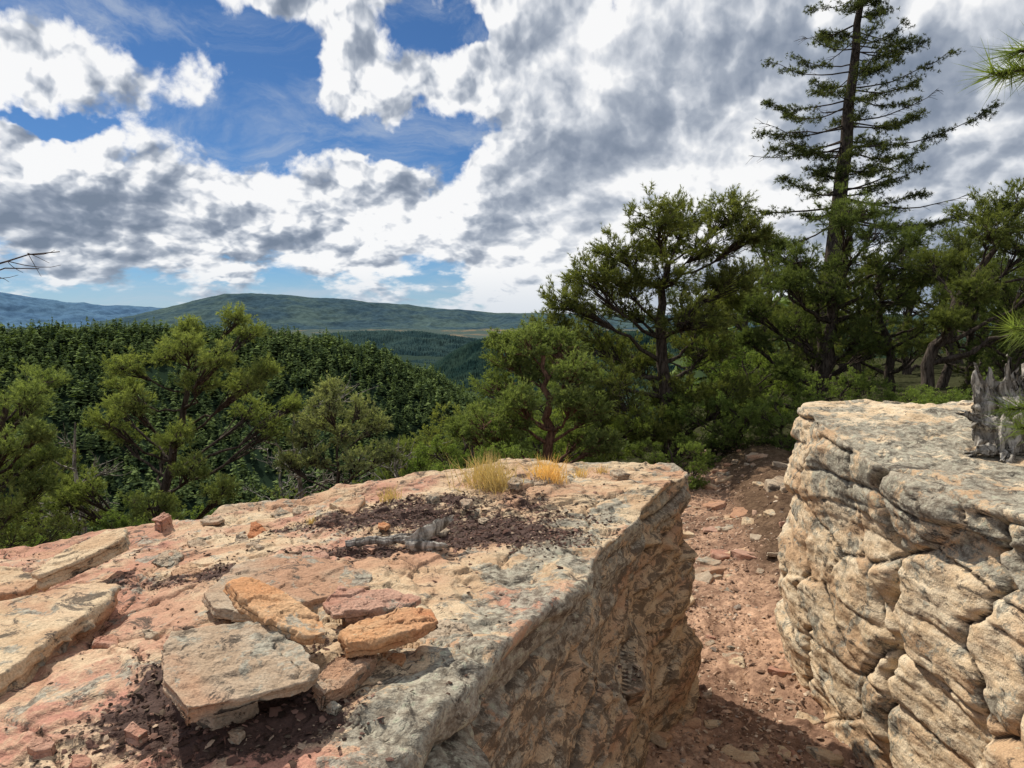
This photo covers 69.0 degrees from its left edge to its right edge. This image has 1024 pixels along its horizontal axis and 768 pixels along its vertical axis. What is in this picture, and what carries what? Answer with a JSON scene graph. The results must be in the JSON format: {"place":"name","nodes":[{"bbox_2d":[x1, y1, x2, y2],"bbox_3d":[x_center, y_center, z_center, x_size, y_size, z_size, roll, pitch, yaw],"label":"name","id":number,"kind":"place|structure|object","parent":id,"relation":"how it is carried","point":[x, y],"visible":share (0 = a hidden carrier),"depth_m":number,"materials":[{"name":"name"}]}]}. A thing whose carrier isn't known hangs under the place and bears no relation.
{"place":"outdoors","nodes":[
{"label":"outdoors","id":0,"kind":"place"},
{"bbox_2d":[0,292,160,327],"bbox_3d":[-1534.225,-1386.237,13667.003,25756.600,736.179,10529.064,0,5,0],"label":"mountain ridge","id":1,"kind":"structure","parent":0,"point":[16,310],"depth_m":13238.88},
{"bbox_2d":[315,330,480,368],"bbox_3d":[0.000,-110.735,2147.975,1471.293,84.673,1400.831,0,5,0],"label":"wooded ridge","id":2,"kind":"structure","parent":0,"point":[416,343],"depth_m":2154.95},
{"bbox_2d":[0,328,1020,767],"bbox_3d":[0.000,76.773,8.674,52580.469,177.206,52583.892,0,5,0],"label":"ground","id":3,"kind":"structure","parent":0,"point":[768,528],"depth_m":7.22,"materials":[{"name":"soil"}]},
{"bbox_2d":[0,251,59,281],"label":"dead tree","id":4,"kind":"object","parent":3,"relation":"on","point":[27,254],"visible":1,"depth_m":4.96,"materials":[{"name":"wood"}]},
{"bbox_2d":[0,357,73,527],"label":"pinyon tree","id":5,"kind":"object","parent":3,"relation":"on","point":[30,402],"visible":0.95,"depth_m":6.94,"materials":[{"name":"green plant"}]},
{"bbox_2d":[0,469,84,548],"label":"juniper tree","id":6,"kind":"object","parent":3,"relation":"on","point":[9,510],"visible":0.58,"depth_m":6.81,"materials":[{"name":"green plant"}]},
{"bbox_2d":[2,492,104,548],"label":"juniper tree","id":7,"kind":"object","parent":3,"relation":"on","point":[37,517],"visible":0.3,"depth_m":8.15,"materials":[{"name":"green plant"}]},
{"bbox_2d":[0,446,112,548],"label":"pinyon tree","id":8,"kind":"object","parent":3,"relation":"on","point":[61,477],"visible":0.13,"depth_m":11.97,"materials":[{"name":"green plant"}]},
{"bbox_2d":[10,422,131,535],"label":"dead tree","id":9,"kind":"object","parent":3,"relation":"on","point":[74,467],"visible":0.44,"depth_m":9.12,"materials":[{"name":"grey wood"}]},
{"bbox_2d":[27,508,154,546],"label":"oak shrub","id":10,"kind":"object","parent":3,"relation":"on","point":[124,523],"visible":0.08,"depth_m":7.74,"materials":[{"name":"green plant"}]},
{"bbox_2d":[105,490,182,527],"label":"pinyon tree","id":11,"kind":"object","parent":3,"relation":"on","point":[126,506],"visible":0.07,"depth_m":16.34,"materials":[{"name":"green plant"}]},
{"bbox_2d":[115,488,194,525],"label":"juniper tree","id":12,"kind":"object","parent":3,"relation":"on","point":[179,514],"visible":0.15,"depth_m":10.10,"materials":[{"name":"green plant"}]},
{"bbox_2d":[36,301,307,528],"bbox_3d":[-3.845,0.766,8.583,2.712,3.447,2.246,0,5,0],"label":"pinyon tree","id":13,"kind":"object","parent":3,"relation":"on","point":[127,399],"visible":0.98,"depth_m":8.16,"materials":[{"name":"green plant"}]},
{"bbox_2d":[242,441,321,500],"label":"dead tree","id":14,"kind":"object","parent":3,"relation":"on","point":[280,484],"visible":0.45,"depth_m":13.22,"materials":[{"name":"grey wood"}]},
{"bbox_2d":[249,372,377,498],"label":"dead tree","id":15,"kind":"object","parent":3,"relation":"on","point":[301,492],"visible":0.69,"depth_m":9.64,"materials":[{"name":"wood"}]},
{"bbox_2d":[272,371,405,489],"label":"juniper tree","id":16,"kind":"object","parent":3,"relation":"on","point":[329,391],"visible":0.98,"depth_m":9.07,"materials":[{"name":"green plant"}]},
{"bbox_2d":[0,458,702,767],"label":"boulder","id":17,"kind":"object","parent":3,"relation":"on","point":[533,690],"visible":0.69,"depth_m":2.29,"materials":[{"name":"stone"}]},
{"bbox_2d":[0,566,39,600],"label":"stone slab","id":18,"kind":"object","parent":17,"relation":"on","point":[15,582],"depth_m":2.47,"materials":[{"name":"stone"}]},
{"bbox_2d":[27,736,56,758],"bbox_3d":[-0.909,0.702,1.439,0.061,0.022,0.050,-1,8,0],"label":"loose stone","id":19,"kind":"object","parent":17,"relation":"on","point":[39,747],"visible":1,"depth_m":1.43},
{"bbox_2d":[0,583,120,697],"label":"stone slab","id":20,"kind":"object","parent":17,"relation":"on","point":[38,630],"depth_m":1.93,"materials":[{"name":"stone"}]},
{"bbox_2d":[68,754,91,767],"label":"loose stone","id":21,"kind":"object","parent":17,"relation":"on","point":[80,761],"visible":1,"depth_m":1.38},
{"bbox_2d":[31,528,130,591],"bbox_3d":[-1.373,0.559,2.412,0.178,0.069,0.400,-9,8,1],"label":"stone slab","id":22,"kind":"object","parent":17,"relation":"on","point":[72,561],"depth_m":2.36,"materials":[{"name":"stone"}]},
{"bbox_2d":[92,634,118,648],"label":"loose stone","id":23,"kind":"object","parent":17,"relation":"on","point":[104,642],"visible":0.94,"depth_m":1.90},
{"bbox_2d":[124,721,150,746],"bbox_3d":[-0.738,0.688,1.460,0.058,0.030,0.032,2,5,26],"label":"loose stone","id":24,"kind":"object","parent":17,"relation":"on","point":[136,735],"visible":1,"depth_m":1.45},
{"bbox_2d":[152,512,173,532],"bbox_3d":[-1.581,0.628,3.378,0.078,0.070,0.166,-5,7,-44],"label":"loose stone","id":25,"kind":"object","parent":17,"relation":"on","point":[163,521],"visible":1,"depth_m":3.35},
{"bbox_2d":[151,550,183,568],"bbox_3d":[-1.202,0.617,2.600,0.114,0.030,0.181,-6,8,1],"label":"loose stone","id":26,"kind":"object","parent":17,"relation":"on","point":[164,559],"visible":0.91,"depth_m":2.59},
{"bbox_2d":[171,563,200,580],"bbox_3d":[-1.053,0.622,2.418,0.093,0.036,0.186,-3,6,-31],"label":"loose stone","id":27,"kind":"object","parent":17,"relation":"on","point":[191,568],"visible":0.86,"depth_m":2.43,"materials":[{"name":"stone"}]},
{"bbox_2d":[200,516,224,525],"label":"loose stone","id":28,"kind":"object","parent":17,"relation":"on","point":[216,520],"visible":1,"depth_m":3.35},
{"bbox_2d":[172,702,258,730],"bbox_3d":[-0.598,0.648,1.521,0.202,0.073,0.117,4,6,38],"label":"stone slab","id":29,"kind":"object","parent":17,"relation":"on","point":[243,714],"depth_m":1.46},
{"bbox_2d":[228,729,245,744],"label":"loose stone","id":30,"kind":"object","parent":17,"relation":"on","point":[237,736],"visible":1,"depth_m":1.40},
{"bbox_2d":[160,621,319,725],"bbox_3d":[-0.569,0.570,1.536,0.281,0.055,0.346,-3,6,-29],"label":"stone slab","id":31,"kind":"object","parent":17,"relation":"on","point":[207,671],"depth_m":1.48,"materials":[{"name":"stone"}]},
{"bbox_2d":[223,577,325,644],"bbox_3d":[-0.560,0.523,1.737,0.390,0.070,0.131,5,7,43],"label":"stone slab","id":32,"kind":"object","parent":31,"relation":"on","point":[277,610],"depth_m":1.70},
{"bbox_2d":[247,521,265,538],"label":"loose stone","id":33,"kind":"object","parent":17,"relation":"on","point":[256,529],"visible":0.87,"depth_m":3.07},
{"bbox_2d":[201,553,371,621],"bbox_3d":[-0.636,0.584,2.174,0.454,0.046,0.485,2,6,0],"label":"stone slab","id":34,"kind":"object","parent":17,"relation":"on","point":[303,578],"depth_m":2.18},
{"bbox_2d":[326,701,341,715],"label":"loose stone","id":35,"kind":"object","parent":17,"relation":"on","point":[334,708],"visible":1,"depth_m":1.46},
{"bbox_2d":[1,457,669,767],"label":"bark litter","id":36,"kind":"object","parent":17,"relation":"on","point":[278,711],"visible":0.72,"depth_m":2.36,"materials":[{"name":"soil"}]},
{"bbox_2d":[312,655,376,711],"bbox_3d":[-0.350,0.615,1.570,0.106,0.046,0.216,9,8,-1],"label":"stone slab","id":37,"kind":"object","parent":17,"relation":"on","point":[341,677],"depth_m":1.54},
{"bbox_2d":[328,489,365,514],"bbox_3d":[-0.719,0.522,3.259,0.146,0.040,0.314,2,11,0],"label":"loose stone","id":38,"kind":"object","parent":17,"relation":"on","point":[350,501],"visible":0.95,"depth_m":3.23,"materials":[{"name":"stone"}]},
{"bbox_2d":[322,585,420,621],"bbox_3d":[-0.364,0.560,1.937,0.250,0.044,0.166,-2,5,-20],"label":"stone slab","id":39,"kind":"object","parent":17,"relation":"on","point":[345,604],"depth_m":1.90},
{"bbox_2d":[338,607,438,658],"bbox_3d":[-0.280,0.562,1.698,0.229,0.059,0.143,-3,6,-31],"label":"stone slab","id":40,"kind":"object","parent":17,"relation":"on","point":[396,628],"depth_m":1.66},
{"bbox_2d":[376,481,401,504],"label":"grass tuft","id":41,"kind":"object","parent":17,"relation":"on","point":[387,497],"visible":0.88,"depth_m":3.27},
{"bbox_2d":[388,653,405,666],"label":"loose stone","id":42,"kind":"object","parent":17,"relation":"on","point":[399,659],"visible":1,"depth_m":1.68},
{"bbox_2d":[345,514,454,551],"bbox_3d":[-0.373,0.509,2.611,0.388,0.115,0.173,1,5,16],"label":"driftwood","id":43,"kind":"object","parent":17,"relation":"on","point":[418,539],"visible":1,"depth_m":2.56,"materials":[{"name":"grey wood"}]},
{"bbox_2d":[419,620,472,646],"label":"stone slab","id":44,"kind":"structure","parent":17,"relation":"on","point":[448,631],"depth_m":1.84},
{"bbox_2d":[431,444,528,493],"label":"grass tuft","id":45,"kind":"object","parent":17,"relation":"on","point":[487,474],"visible":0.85,"depth_m":3.43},
{"bbox_2d":[515,452,581,483],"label":"grass tuft","id":46,"kind":"object","parent":17,"relation":"on","point":[554,477],"visible":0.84,"depth_m":3.51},
{"bbox_2d":[610,468,630,480],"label":"loose stone","id":47,"kind":"object","parent":17,"relation":"on","point":[619,474],"visible":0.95,"depth_m":3.73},
{"bbox_2d":[343,438,439,484],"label":"juniper tree","id":48,"kind":"object","parent":3,"relation":"on","point":[388,471],"visible":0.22,"depth_m":11.42,"materials":[{"name":"green plant"}]},
{"bbox_2d":[340,437,449,484],"bbox_3d":[-1.585,1.452,10.610,1.549,1.588,0.956,0,5,0],"label":"shrub","id":49,"kind":"object","parent":3,"relation":"on","point":[396,474],"visible":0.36,"depth_m":10.63,"materials":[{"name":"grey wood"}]},
{"bbox_2d":[0,266,814,547],"bbox_3d":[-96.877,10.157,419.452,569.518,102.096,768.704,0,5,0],"label":"forest","id":50,"kind":"object","parent":3,"relation":"on","point":[394,365],"visible":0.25,"depth_m":341.00,"materials":[{"name":"plant"}]},
{"bbox_2d":[371,425,463,480],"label":"pinyon tree","id":51,"kind":"object","parent":3,"relation":"on","point":[404,436],"visible":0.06,"depth_m":17.17,"materials":[{"name":"green plant"}]},
{"bbox_2d":[370,434,471,480],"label":"juniper tree","id":52,"kind":"object","parent":3,"relation":"on","point":[411,445],"visible":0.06,"depth_m":13.54,"materials":[{"name":"green plant"}]},
{"bbox_2d":[391,445,494,477],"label":"oak shrub","id":53,"kind":"object","parent":3,"relation":"on","point":[419,463],"visible":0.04,"depth_m":9.20,"materials":[{"name":"green plant"}]},
{"bbox_2d":[384,402,503,476],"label":"juniper tree","id":54,"kind":"object","parent":3,"relation":"on","point":[435,431],"visible":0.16,"depth_m":11.04,"materials":[{"name":"green plant"}]},
{"bbox_2d":[412,423,546,471],"bbox_3d":[-0.351,1.203,8.631,1.925,1.506,1.780,3,6,33],"label":"oak shrub","id":55,"kind":"object","parent":3,"relation":"on","point":[513,451],"visible":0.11,"depth_m":8.70,"materials":[{"name":"green plant"}]},
{"bbox_2d":[442,372,573,468],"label":"juniper tree","id":56,"kind":"object","parent":3,"relation":"on","point":[486,401],"visible":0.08,"depth_m":12.91,"materials":[{"name":"green plant"}]},
{"bbox_2d":[441,313,630,463],"bbox_3d":[0.236,0.391,9.102,2.316,2.545,1.682,0,5,0],"label":"juniper tree","id":57,"kind":"object","parent":3,"relation":"on","point":[513,406],"visible":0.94,"depth_m":8.94,"materials":[{"name":"green plant"}]},
{"bbox_2d":[91,293,992,330],"bbox_3d":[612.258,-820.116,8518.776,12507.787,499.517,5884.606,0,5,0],"label":"mesa","id":58,"kind":"structure","parent":3,"relation":"on","point":[274,311],"depth_m":8546.14,"materials":[{"name":"plant"}]},
{"bbox_2d":[500,426,602,462],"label":"oak shrub","id":59,"kind":"object","parent":3,"relation":"on","point":[537,431],"visible":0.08,"depth_m":10.19,"materials":[{"name":"green plant"}]},
{"bbox_2d":[488,360,636,460],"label":"juniper tree","id":60,"kind":"object","parent":3,"relation":"on","point":[539,411],"visible":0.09,"depth_m":15.07,"materials":[{"name":"green plant"}]},
{"bbox_2d":[537,396,653,462],"bbox_3d":[1.151,0.876,10.547,1.925,1.506,1.780,4,6,41],"label":"oak shrub","id":61,"kind":"object","parent":3,"relation":"on","point":[618,426],"visible":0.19,"depth_m":10.23,"materials":[{"name":"green plant"}]},
{"bbox_2d":[541,334,677,456],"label":"juniper tree","id":62,"kind":"object","parent":3,"relation":"on","point":[606,368],"visible":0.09,"depth_m":16.75,"materials":[{"name":"green plant"}]},
{"bbox_2d":[511,181,778,457],"bbox_3d":[1.842,-0.896,10.948,3.791,4.144,2.660,0,5,0],"label":"pinyon tree","id":63,"kind":"object","parent":3,"relation":"on","point":[716,302],"visible":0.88,"depth_m":10.57,"materials":[{"name":"green plant"}]},
{"bbox_2d":[650,731,672,748],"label":"trail stone","id":64,"kind":"object","parent":3,"relation":"on","point":[660,739],"visible":0.58,"depth_m":3.47,"materials":[{"name":"stone"}]},
{"bbox_2d":[622,386,711,460],"bbox_3d":[2.409,0.652,11.303,1.525,1.291,1.650,1,5,8],"label":"oak shrub","id":65,"kind":"object","parent":3,"relation":"on","point":[670,412],"visible":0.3,"depth_m":11.22,"materials":[{"name":"green plant"}]},
{"bbox_2d":[634,430,716,490],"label":"oak shrub","id":66,"kind":"object","parent":3,"relation":"on","point":[696,468],"visible":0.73,"depth_m":8.78,"materials":[{"name":"green plant"}]},
{"bbox_2d":[640,275,726,390],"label":"pinyon tree","id":67,"kind":"object","parent":3,"relation":"on","point":[677,302],"visible":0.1,"depth_m":25.16,"materials":[{"name":"green plant"}]},
{"bbox_2d":[679,715,701,730],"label":"trail stone","id":68,"kind":"object","parent":3,"relation":"on","point":[693,723],"visible":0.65,"depth_m":3.68,"materials":[{"name":"stone"}]},
{"bbox_2d":[695,570,713,583],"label":"trail stone","id":69,"kind":"object","parent":3,"relation":"on","point":[706,576],"visible":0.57,"depth_m":5.72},
{"bbox_2d":[696,556,721,565],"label":"trail stone","id":70,"kind":"object","parent":3,"relation":"on","point":[707,560],"visible":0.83,"depth_m":6.06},
{"bbox_2d":[663,391,764,467],"bbox_3d":[2.931,0.635,10.735,1.513,1.183,1.398,-1,5,-16],"label":"oak shrub","id":71,"kind":"object","parent":3,"relation":"on","point":[713,403],"visible":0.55,"depth_m":10.56,"materials":[{"name":"green plant"}]},
{"bbox_2d":[703,499,725,510],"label":"trail stone","id":72,"kind":"object","parent":3,"relation":"on","point":[714,504],"visible":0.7,"depth_m":7.99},
{"bbox_2d":[710,549,729,560],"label":"trail stone","id":73,"kind":"object","parent":3,"relation":"on","point":[718,554],"visible":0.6,"depth_m":6.16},
{"bbox_2d":[681,328,787,411],"bbox_3d":[4.224,-0.182,14.479,2.288,1.936,2.476,0,5,0],"label":"oak shrub","id":74,"kind":"object","parent":3,"relation":"on","point":[735,362],"visible":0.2,"depth_m":13.96,"materials":[{"name":"green plant"}]},
{"bbox_2d":[703,394,776,451],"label":"oak shrub","id":75,"kind":"object","parent":3,"relation":"on","point":[738,441],"visible":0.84,"depth_m":10.16,"materials":[{"name":"green plant"}]},
{"bbox_2d":[721,744,760,763],"bbox_3d":[1.047,1.715,3.410,0.186,0.052,0.107,2,8,32],"label":"trail stone","id":76,"kind":"object","parent":3,"relation":"on","point":[740,755],"visible":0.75,"depth_m":3.40,"materials":[{"name":"stone"}]},
{"bbox_2d":[730,549,756,560],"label":"trail stone","id":77,"kind":"object","parent":3,"relation":"on","point":[738,554],"visible":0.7,"depth_m":6.05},
{"bbox_2d":[697,352,804,420],"bbox_3d":[4.118,0.076,12.895,1.925,1.506,1.780,3,6,33],"label":"oak shrub","id":78,"kind":"object","parent":3,"relation":"on","point":[761,361],"visible":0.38,"depth_m":12.72,"materials":[{"name":"green plant"}]},
{"bbox_2d":[701,257,803,388],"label":"pinyon tree","id":79,"kind":"object","parent":3,"relation":"on","point":[778,307],"visible":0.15,"depth_m":18.75,"materials":[{"name":"green plant"}]},
{"bbox_2d":[721,234,809,380],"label":"pinyon tree","id":80,"kind":"object","parent":3,"relation":"on","point":[765,259],"visible":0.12,"depth_m":20.43,"materials":[{"name":"green plant"}]},
{"bbox_2d":[753,744,790,760],"bbox_3d":[1.199,1.717,3.460,0.184,0.052,0.106,1,3,7],"label":"trail stone","id":81,"kind":"object","parent":3,"relation":"on","point":[764,752],"visible":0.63,"depth_m":3.43,"materials":[{"name":"stone"}]},
{"bbox_2d":[763,476,784,491],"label":"trail stone","id":82,"kind":"object","parent":3,"relation":"on","point":[773,484],"visible":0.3,"depth_m":7.78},
{"bbox_2d":[744,391,824,450],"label":"oak shrub","id":83,"kind":"object","parent":3,"relation":"on","point":[767,432],"visible":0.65,"depth_m":9.88,"materials":[{"name":"green plant"}]},
{"bbox_2d":[732,269,874,399],"bbox_3d":[5.422,-0.763,13.984,2.695,2.806,2.298,2,5,22],"label":"pinyon tree","id":84,"kind":"object","parent":3,"relation":"on","point":[771,380],"visible":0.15,"depth_m":13.89,"materials":[{"name":"green plant"}]},
{"bbox_2d":[794,711,820,724],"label":"trail stone","id":85,"kind":"object","parent":3,"relation":"on","point":[814,720],"visible":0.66,"depth_m":3.78,"materials":[{"name":"stone"}]},
{"bbox_2d":[806,745,843,766],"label":"trail stone","id":86,"kind":"object","parent":3,"relation":"on","point":[827,756],"visible":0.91,"depth_m":3.43,"materials":[{"name":"stone"}]},
{"bbox_2d":[720,178,936,411],"bbox_3d":[5.188,-1.238,11.740,3.488,3.957,2.289,0,5,0],"label":"pinyon tree","id":87,"kind":"object","parent":3,"relation":"on","point":[834,297],"visible":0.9,"depth_m":11.66,"materials":[{"name":"green plant"}]},
{"bbox_2d":[763,265,898,391],"bbox_3d":[5.072,-0.659,12.383,1.814,2.837,2.074,-2,5,-18],"label":"pinyon tree","id":88,"kind":"object","parent":3,"relation":"on","point":[809,359],"visible":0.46,"depth_m":12.00,"materials":[{"name":"green plant"}]},
{"bbox_2d":[779,365,890,418],"bbox_3d":[4.706,0.296,10.601,1.513,1.183,1.398,-1,5,-16],"label":"oak shrub","id":89,"kind":"object","parent":3,"relation":"on","point":[851,384],"visible":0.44,"depth_m":10.59,"materials":[{"name":"green plant"}]},
{"bbox_2d":[774,248,895,367],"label":"pinyon tree","id":90,"kind":"object","parent":3,"relation":"on","point":[823,253],"visible":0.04,"depth_m":25.20,"materials":[{"name":"green plant"}]},
{"bbox_2d":[707,0,1003,390],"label":"fir tree","id":91,"kind":"object","parent":3,"relation":"on","point":[848,148],"visible":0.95,"depth_m":17.23,"materials":[{"name":"green plant"}]},
{"bbox_2d":[798,254,928,397],"bbox_3d":[7.189,-1.082,15.425,2.626,3.207,3.080,2,5,20],"label":"pinyon tree","id":92,"kind":"object","parent":3,"relation":"on","point":[896,319],"visible":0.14,"depth_m":15.02,"materials":[{"name":"green plant"}]},
{"bbox_2d":[822,243,951,400],"bbox_3d":[6.014,-0.749,11.933,2.174,2.974,1.902,2,5,26],"label":"pinyon tree","id":93,"kind":"object","parent":3,"relation":"on","point":[889,371],"visible":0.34,"depth_m":11.73,"materials":[{"name":"green plant"}]},
{"bbox_2d":[774,399,1023,767],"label":"boulder","id":94,"kind":"object","parent":3,"relation":"on","point":[899,612],"visible":0.91,"depth_m":3.15,"materials":[{"name":"stone"}]},
{"bbox_2d":[954,354,1023,462],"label":"tree stump","id":95,"kind":"object","parent":94,"relation":"on","point":[983,437],"visible":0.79,"depth_m":3.34,"materials":[{"name":"grey wood"}]},
{"bbox_2d":[839,238,963,374],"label":"pinyon tree","id":96,"kind":"object","parent":3,"relation":"on","point":[909,370],"visible":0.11,"depth_m":21.13,"materials":[{"name":"green plant"}]},
{"bbox_2d":[872,380,943,403],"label":"oak shrub","id":97,"kind":"object","parent":3,"relation":"on","point":[889,394],"visible":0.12,"depth_m":9.45,"materials":[{"name":"green plant"}]},
{"bbox_2d":[905,386,967,403],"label":"oak shrub","id":98,"kind":"object","parent":3,"relation":"on","point":[939,400],"visible":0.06,"depth_m":7.98,"materials":[{"name":"green plant"}]},
{"bbox_2d":[891,230,994,387],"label":"pinyon tree","id":99,"kind":"object","parent":3,"relation":"on","point":[944,377],"visible":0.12,"depth_m":16.35,"materials":[{"name":"green plant"}]},
{"bbox_2d":[898,222,1009,363],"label":"pinyon tree","id":100,"kind":"object","parent":3,"relation":"on","point":[945,238],"visible":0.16,"depth_m":23.79,"materials":[{"name":"green plant"}]},
{"bbox_2d":[894,253,1023,380],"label":"pinyon tree","id":101,"kind":"object","parent":3,"relation":"on","point":[1021,361],"visible":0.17,"depth_m":14.27,"materials":[{"name":"green plant"}]},
{"bbox_2d":[899,178,1023,400],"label":"pinyon tree","id":102,"kind":"object","parent":3,"relation":"on","point":[956,315],"visible":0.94,"depth_m":9.83,"materials":[{"name":"green plant"}]},
{"bbox_2d":[900,252,1023,399],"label":"pinyon tree","id":103,"kind":"object","parent":3,"relation":"on","point":[970,342],"visible":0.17,"depth_m":11.81,"materials":[{"name":"green plant"}]},
{"bbox_2d":[950,367,1000,401],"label":"oak shrub","id":104,"kind":"object","parent":3,"relation":"on","point":[964,395],"visible":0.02,"depth_m":8.20,"materials":[{"name":"green plant"}]},
{"bbox_2d":[952,271,1023,394],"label":"pinyon tree","id":105,"kind":"object","parent":3,"relation":"on","point":[966,377],"visible":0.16,"depth_m":10.89,"materials":[{"name":"green plant"}]},
{"bbox_2d":[954,23,1023,445],"bbox_3d":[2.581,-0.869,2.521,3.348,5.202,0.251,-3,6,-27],"label":"pine tree","id":106,"kind":"object","parent":3,"relation":"on","point":[1015,68],"visible":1,"depth_m":1.87,"materials":[{"name":"green plant"}]},
{"bbox_2d":[955,258,1023,377],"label":"pinyon tree","id":107,"kind":"object","parent":3,"relation":"on","point":[1009,294],"visible":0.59,"depth_m":10.33,"materials":[{"name":"green plant"}]},
{"bbox_2d":[0,0,1023,314],"label":"sky","id":108,"kind":"structure","parent":0,"point":[441,154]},
{"bbox_2d":[427,323,913,398],"bbox_3d":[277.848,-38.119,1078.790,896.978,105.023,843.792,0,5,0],"label":"wooded ridge","id":109,"kind":"structure","parent":0,"point":[460,364],"depth_m":1089.94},
{"bbox_2d":[648,446,863,767],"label":"gravel","id":110,"kind":"structure","parent":0,"point":[723,757],"depth_m":4.10,"materials":[{"name":"gravel"}]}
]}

